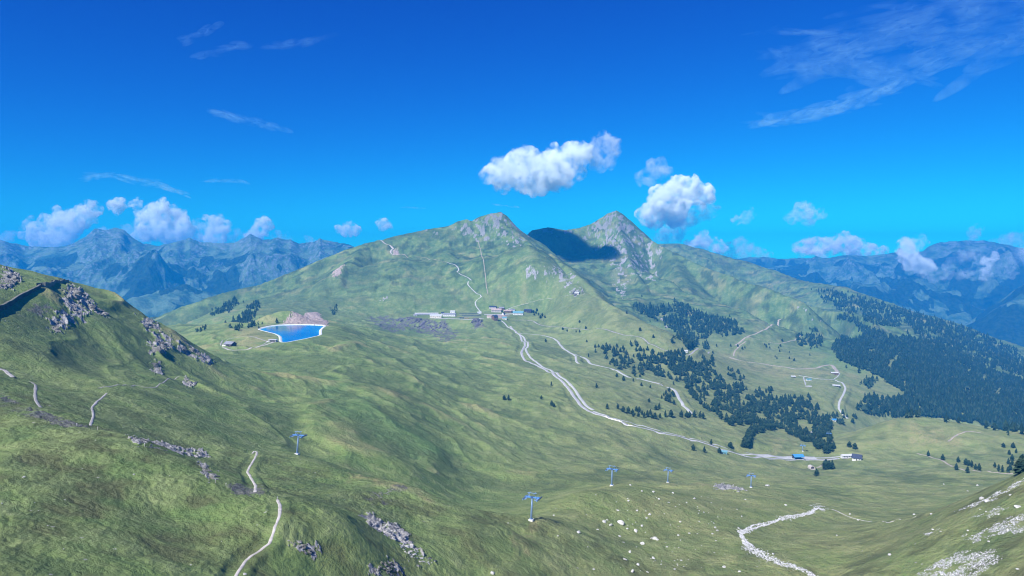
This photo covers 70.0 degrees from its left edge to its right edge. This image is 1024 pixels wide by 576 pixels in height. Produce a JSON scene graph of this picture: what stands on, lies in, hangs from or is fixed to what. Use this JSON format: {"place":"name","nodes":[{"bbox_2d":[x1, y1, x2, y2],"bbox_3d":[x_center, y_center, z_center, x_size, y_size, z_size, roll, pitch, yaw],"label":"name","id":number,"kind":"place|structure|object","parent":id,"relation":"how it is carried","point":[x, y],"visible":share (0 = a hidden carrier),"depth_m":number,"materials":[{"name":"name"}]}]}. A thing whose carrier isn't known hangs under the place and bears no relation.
{"place":"outdoors","nodes":[
{"label":"outdoors","id":0,"kind":"place"},
{"bbox_2d":[0,368,15,377],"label":"path","id":1,"kind":"structure","parent":0,"point":[7,372],"depth_m":452.67,"materials":[{"name":"beige gravel"}]},
{"bbox_2d":[31,382,41,406],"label":"path","id":2,"kind":"structure","parent":0,"point":[35,396],"depth_m":368.75,"materials":[{"name":"beige gravel"}]},
{"bbox_2d":[89,393,106,425],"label":"path","id":3,"kind":"structure","parent":0,"point":[93,415],"depth_m":395.32,"materials":[{"name":"beige gravel"}]},
{"bbox_2d":[100,375,185,387],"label":"path","id":4,"kind":"structure","parent":0,"point":[141,386],"depth_m":554.26,"materials":[{"name":"grey gravel"}]},
{"bbox_2d":[0,228,353,317],"bbox_3d":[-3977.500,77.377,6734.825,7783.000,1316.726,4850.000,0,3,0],"label":"mountains","id":5,"kind":"structure","parent":0,"point":[149,280],"depth_m":6641.28,"materials":[{"name":"blue stone"}]},
{"bbox_2d":[220,336,266,344],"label":"path","id":6,"kind":"structure","parent":0,"point":[243,336],"depth_m":1312.21,"materials":[{"name":"beige gravel"}]},
{"bbox_2d":[223,342,273,349],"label":"path","id":7,"kind":"structure","parent":0,"point":[251,347],"depth_m":1201.05,"materials":[{"name":"beige gravel"}]},
{"bbox_2d":[246,451,257,491],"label":"path","id":8,"kind":"structure","parent":0,"point":[252,480],"depth_m":377.05,"materials":[{"name":"beige gravel"}]},
{"bbox_2d":[234,499,281,575],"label":"path","id":9,"kind":"structure","parent":0,"point":[271,537],"depth_m":243.85,"materials":[{"name":"beige gravel"}]},
{"bbox_2d":[261,325,322,341],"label":"lake water","id":10,"kind":"structure","parent":0,"point":[287,333],"depth_m":1442.00,"materials":[{"name":"blue liquid"}]},
{"bbox_2d":[447,262,481,311],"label":"road","id":11,"kind":"structure","parent":0,"point":[469,286],"depth_m":2665.39,"materials":[{"name":"beige gravel"}]},
{"bbox_2d":[478,242,487,293],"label":"path","id":12,"kind":"structure","parent":0,"point":[484,268],"depth_m":2750.34,"materials":[{"name":"beige gravel"}]},
{"bbox_2d":[0,211,1023,575],"bbox_3d":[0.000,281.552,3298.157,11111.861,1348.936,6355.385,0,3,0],"label":"terrain","id":13,"kind":"structure","parent":0,"point":[448,443],"depth_m":697.23,"materials":[{"name":"green plant"}]},
{"bbox_2d":[0,273,22,288],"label":"rock outcrop","id":14,"kind":"object","parent":13,"relation":"on","point":[15,278],"visible":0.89,"depth_m":660.98,"materials":[{"name":"grey stone"}]},
{"bbox_2d":[0,284,40,310],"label":"retaining wall","id":15,"kind":"structure","parent":13,"relation":"on","point":[11,302],"depth_m":627.02,"materials":[{"name":"grey concrete"}]},
{"bbox_2d":[36,279,68,287],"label":"snow wall","id":16,"kind":"structure","parent":13,"relation":"on","point":[48,284],"depth_m":696.42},
{"bbox_2d":[51,321,60,331],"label":"rock outcrop","id":17,"kind":"object","parent":13,"relation":"on","point":[56,329],"visible":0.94,"depth_m":621.71,"materials":[{"name":"grey stone"}]},
{"bbox_2d":[66,288,84,313],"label":"rock outcrop","id":18,"kind":"object","parent":13,"relation":"on","point":[77,293],"visible":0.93,"depth_m":698.61,"materials":[{"name":"grey stone"}]},
{"bbox_2d":[88,304,108,315],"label":"rock outcrop","id":19,"kind":"object","parent":13,"relation":"on","point":[91,306],"visible":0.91,"depth_m":707.25,"materials":[{"name":"grey stone"}]},
{"bbox_2d":[135,437,167,450],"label":"rock outcrop","id":20,"kind":"object","parent":13,"relation":"on","point":[142,440],"visible":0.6,"depth_m":300.66,"materials":[{"name":"grey stone"}]},
{"bbox_2d":[144,321,163,336],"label":"rock outcrop","id":21,"kind":"object","parent":13,"relation":"on","point":[151,326],"visible":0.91,"depth_m":770.74,"materials":[{"name":"grey stone"}]},
{"bbox_2d":[151,363,162,371],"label":"rock outcrop","id":22,"kind":"object","parent":13,"relation":"on","point":[156,365],"visible":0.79,"depth_m":674.58,"materials":[{"name":"grey stone"}]},
{"bbox_2d":[151,340,170,353],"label":"rock outcrop","id":23,"kind":"object","parent":13,"relation":"on","point":[158,348],"visible":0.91,"depth_m":717.21,"materials":[{"name":"grey stone"}]},
{"bbox_2d":[179,346,204,359],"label":"rock outcrop","id":24,"kind":"object","parent":13,"relation":"on","point":[184,349],"visible":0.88,"depth_m":780.00,"materials":[{"name":"grey stone"}]},
{"bbox_2d":[202,468,219,479],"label":"rock outcrop","id":25,"kind":"object","parent":13,"relation":"on","point":[212,475],"visible":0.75,"depth_m":285.42,"materials":[{"name":"grey stone"}]},
{"bbox_2d":[222,341,237,346],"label":"timber hut","id":26,"kind":"object","parent":13,"relation":"on","point":[229,343],"visible":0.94,"depth_m":1217.51,"materials":[{"name":"grey wood"}]},
{"bbox_2d":[210,295,278,330],"bbox_3d":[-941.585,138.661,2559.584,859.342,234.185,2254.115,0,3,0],"label":"forest","id":27,"kind":"object","parent":13,"relation":"on","point":[248,317],"visible":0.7,"depth_m":2279.33,"materials":[{"name":"green plant"}]},
{"bbox_2d":[195,304,336,331],"bbox_3d":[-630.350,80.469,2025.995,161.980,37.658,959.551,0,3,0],"label":"forest","id":28,"kind":"object","parent":13,"relation":"on","point":[332,310],"visible":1,"depth_m":1647.02,"materials":[{"name":"green plant"}]},
{"bbox_2d":[267,339,277,341],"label":"pump house","id":29,"kind":"structure","parent":13,"relation":"on","point":[272,340],"depth_m":1256.69,"materials":[{"name":"concrete"}]},
{"bbox_2d":[258,324,325,341],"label":"reservoir rim","id":30,"kind":"object","parent":13,"relation":"on","point":[280,337],"visible":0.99,"depth_m":1493.50,"materials":[{"name":"white concrete"}]},
{"bbox_2d":[290,431,306,454],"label":"lift pylon","id":31,"kind":"object","parent":13,"relation":"on","point":[298,435],"visible":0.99,"depth_m":472.54,"materials":[{"name":"metal"}]},
{"bbox_2d":[287,540,317,554],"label":"rock outcrop","id":32,"kind":"object","parent":13,"relation":"on","point":[305,548],"visible":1,"depth_m":247.45,"materials":[{"name":"grey stone"}]},
{"bbox_2d":[372,561,397,575],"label":"rock outcrop","id":33,"kind":"object","parent":13,"relation":"on","point":[387,567],"visible":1,"depth_m":268.15,"materials":[{"name":"grey stone"}]},
{"bbox_2d":[377,489,392,497],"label":"rock outcrop","id":34,"kind":"object","parent":13,"relation":"on","point":[384,493],"visible":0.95,"depth_m":368.48,"materials":[{"name":"grey stone"}]},
{"bbox_2d":[366,517,431,564],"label":"rock outcrop","id":35,"kind":"object","parent":13,"relation":"on","point":[388,530],"visible":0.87,"depth_m":302.19,"materials":[{"name":"stone"}]},
{"bbox_2d":[384,317,447,332],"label":"rock outcrop","id":36,"kind":"object","parent":13,"relation":"on","point":[417,321],"visible":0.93,"depth_m":2244.90,"materials":[{"name":"grey stone"}]},
{"bbox_2d":[415,313,438,314],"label":"train shed","id":37,"kind":"structure","parent":13,"relation":"on","point":[425,313],"depth_m":2428.15,"materials":[{"name":"grey metal"}]},
{"bbox_2d":[430,314,441,317],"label":"station hall","id":38,"kind":"structure","parent":13,"relation":"on","point":[435,315],"depth_m":2311.16,"materials":[{"name":"metal"}]},
{"bbox_2d":[443,313,455,316],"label":"workshop","id":39,"kind":"structure","parent":13,"relation":"on","point":[450,314],"depth_m":2373.32,"materials":[{"name":"grey stone"}]},
{"bbox_2d":[439,318,483,319],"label":"yard","id":40,"kind":"structure","parent":13,"relation":"on","point":[455,318],"depth_m":2290.70,"materials":[{"name":"grey concrete"}]},
{"bbox_2d":[471,318,482,326],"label":"rock outcrop","id":41,"kind":"object","parent":13,"relation":"on","point":[478,320],"visible":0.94,"depth_m":2226.46,"materials":[{"name":"grey stone"}]},
{"bbox_2d":[492,314,497,320],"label":"hotel","id":42,"kind":"structure","parent":13,"relation":"on","point":[495,317],"depth_m":2263.91,"materials":[{"name":"stone"}]},
{"bbox_2d":[491,308,501,311],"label":"guest house","id":43,"kind":"structure","parent":13,"relation":"on","point":[496,309],"depth_m":2540.89,"materials":[{"name":"stone"}]},
{"bbox_2d":[513,311,523,314],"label":"inn","id":44,"kind":"structure","parent":13,"relation":"on","point":[518,312],"depth_m":2427.83,"materials":[{"name":"concrete"}]},
{"bbox_2d":[522,492,541,521],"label":"lift pylon","id":45,"kind":"object","parent":13,"relation":"on","point":[530,519],"visible":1,"depth_m":388.35,"materials":[{"name":"metal"}]},
{"bbox_2d":[605,465,618,485],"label":"lift pylon","id":46,"kind":"object","parent":13,"relation":"on","point":[612,469],"visible":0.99,"depth_m":530.62,"materials":[{"name":"metal"}]},
{"bbox_2d":[663,467,671,482],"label":"lift pylon","id":47,"kind":"object","parent":13,"relation":"on","point":[668,470],"visible":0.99,"depth_m":715.26,"materials":[{"name":"metal"}]},
{"bbox_2d":[510,326,839,460],"bbox_3d":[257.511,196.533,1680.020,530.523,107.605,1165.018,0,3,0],"label":"road","id":48,"kind":"structure","parent":13,"relation":"on","point":[567,387],"depth_m":1160.64,"materials":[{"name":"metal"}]},
{"bbox_2d":[633,297,744,349],"bbox_3d":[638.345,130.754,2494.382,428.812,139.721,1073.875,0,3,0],"label":"forest","id":49,"kind":"object","parent":13,"relation":"on","point":[690,340],"visible":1,"depth_m":2757.29,"materials":[{"name":"green plant"}]},
{"bbox_2d":[594,340,857,432],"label":"forest","id":50,"kind":"object","parent":13,"relation":"on","point":[753,404],"visible":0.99,"depth_m":1718.43,"materials":[{"name":"green plant"}]},
{"bbox_2d":[746,473,755,487],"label":"lift pylon","id":51,"kind":"object","parent":13,"relation":"on","point":[751,479],"visible":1,"depth_m":723.01,"materials":[{"name":"metal"}]},
{"bbox_2d":[737,507,824,575],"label":"stream stones","id":52,"kind":"object","parent":13,"relation":"on","point":[745,542],"visible":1,"depth_m":438.36,"materials":[{"name":"grey stone"}]},
{"bbox_2d":[746,452,815,458],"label":"yard","id":53,"kind":"structure","parent":13,"relation":"on","point":[785,457],"depth_m":1162.60,"materials":[{"name":"grey gravel"}]},
{"bbox_2d":[792,454,804,459],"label":"lift station","id":54,"kind":"object","parent":13,"relation":"on","point":[797,456],"visible":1,"depth_m":1155.20,"materials":[{"name":"blue metal"}]},
{"bbox_2d":[795,326,822,347],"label":"forest","id":55,"kind":"object","parent":13,"relation":"on","point":[819,338],"visible":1,"depth_m":2691.33,"materials":[{"name":"green plant"}]},
{"bbox_2d":[813,468,818,475],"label":"conifer tree","id":56,"kind":"object","parent":13,"relation":"on","point":[816,472],"visible":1,"depth_m":952.94,"materials":[{"name":"green plant"}]},
{"bbox_2d":[815,442,821,448],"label":"conifer tree","id":57,"kind":"object","parent":13,"relation":"on","point":[817,445],"visible":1,"depth_m":1215.62,"materials":[{"name":"green plant"}]},
{"bbox_2d":[821,459,830,469],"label":"conifer tree","id":58,"kind":"object","parent":13,"relation":"on","point":[825,464],"visible":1,"depth_m":1089.33,"materials":[{"name":"green plant"}]},
{"bbox_2d":[822,444,830,452],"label":"conifer tree","id":59,"kind":"object","parent":13,"relation":"on","point":[825,448],"visible":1,"depth_m":1188.80,"materials":[{"name":"green plant"}]},
{"bbox_2d":[826,435,833,442],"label":"conifer tree","id":60,"kind":"object","parent":13,"relation":"on","point":[829,438],"visible":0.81,"depth_m":1236.55,"materials":[{"name":"green plant"}]},
{"bbox_2d":[828,442,833,450],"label":"conifer tree","id":61,"kind":"object","parent":13,"relation":"on","point":[830,446],"visible":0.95,"depth_m":1196.84,"materials":[{"name":"green plant"}]},
{"bbox_2d":[840,454,851,458],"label":"station building","id":62,"kind":"structure","parent":13,"relation":"on","point":[844,456],"depth_m":1164.58,"materials":[{"name":"metal"}]},
{"bbox_2d":[851,453,862,460],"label":"gabled house","id":63,"kind":"structure","parent":13,"relation":"on","point":[855,457],"depth_m":1142.65,"materials":[{"name":"stone"}]},
{"bbox_2d":[810,478,1023,575],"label":"scree","id":64,"kind":"structure","parent":13,"relation":"on","point":[974,565],"depth_m":328.82,"materials":[{"name":"stone"}]},
{"bbox_2d":[811,287,1023,435],"bbox_3d":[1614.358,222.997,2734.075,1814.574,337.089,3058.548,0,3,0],"label":"forest","id":65,"kind":"object","parent":13,"relation":"on","point":[944,393],"visible":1,"depth_m":2415.00,"materials":[{"name":"green plant"}]},
{"bbox_2d":[1012,459,1020,474],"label":"conifer tree","id":66,"kind":"object","parent":13,"relation":"on","point":[1014,464],"visible":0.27,"depth_m":406.14,"materials":[{"name":"green plant"}]},
{"bbox_2d":[1012,455,1023,472],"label":"conifer tree","id":67,"kind":"object","parent":13,"relation":"on","point":[1019,467],"visible":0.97,"depth_m":399.47,"materials":[{"name":"green plant"}]},
{"bbox_2d":[0,0,1023,258],"label":"sky","id":68,"kind":"structure","parent":0,"point":[735,129],"materials":[{"name":"blue"}]},
{"bbox_2d":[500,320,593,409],"bbox_3d":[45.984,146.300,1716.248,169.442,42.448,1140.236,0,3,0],"label":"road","id":69,"kind":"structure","parent":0,"point":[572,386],"depth_m":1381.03,"materials":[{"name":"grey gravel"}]},
{"bbox_2d":[520,333,691,413],"bbox_3d":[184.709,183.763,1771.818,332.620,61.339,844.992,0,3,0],"label":"road","id":70,"kind":"structure","parent":0,"point":[676,393],"depth_m":1608.94,"materials":[{"name":"grey gravel"}]},
{"bbox_2d":[528,320,709,354],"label":"path","id":71,"kind":"structure","parent":0,"point":[628,335],"depth_m":1992.05,"materials":[{"name":"beige gravel"}]},
{"bbox_2d":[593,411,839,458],"bbox_3d":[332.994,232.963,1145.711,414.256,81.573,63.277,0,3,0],"label":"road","id":72,"kind":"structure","parent":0,"point":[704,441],"depth_m":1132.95,"materials":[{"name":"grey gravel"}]},
{"bbox_2d":[735,319,780,345],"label":"path","id":73,"kind":"structure","parent":0,"point":[757,332],"depth_m":2668.93,"materials":[{"name":"beige gravel"}]},
{"bbox_2d":[729,357,839,372],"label":"path","id":74,"kind":"structure","parent":0,"point":[834,368],"depth_m":2277.06,"materials":[{"name":"grey gravel"}]},
{"bbox_2d":[798,375,846,417],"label":"road","id":75,"kind":"structure","parent":0,"point":[840,399],"depth_m":1919.42,"materials":[{"name":"beige gravel"}]},
{"bbox_2d":[832,509,915,522],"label":"path","id":76,"kind":"structure","parent":0,"point":[859,519],"depth_m":547.43,"materials":[{"name":"beige gravel"}]},
{"bbox_2d":[738,240,1023,346],"bbox_3d":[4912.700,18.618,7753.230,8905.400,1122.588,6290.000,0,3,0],"label":"mountains","id":77,"kind":"structure","parent":0,"point":[977,285],"depth_m":8148.24,"materials":[{"name":"blue stone"}]},
{"bbox_2d":[948,431,979,441],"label":"path","id":78,"kind":"structure","parent":0,"point":[960,433],"depth_m":1232.11,"materials":[{"name":"beige gravel"}]},
{"bbox_2d":[917,453,1012,473],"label":"path","id":79,"kind":"structure","parent":0,"point":[963,469],"depth_m":1067.15,"materials":[{"name":"beige gravel"}]}
]}

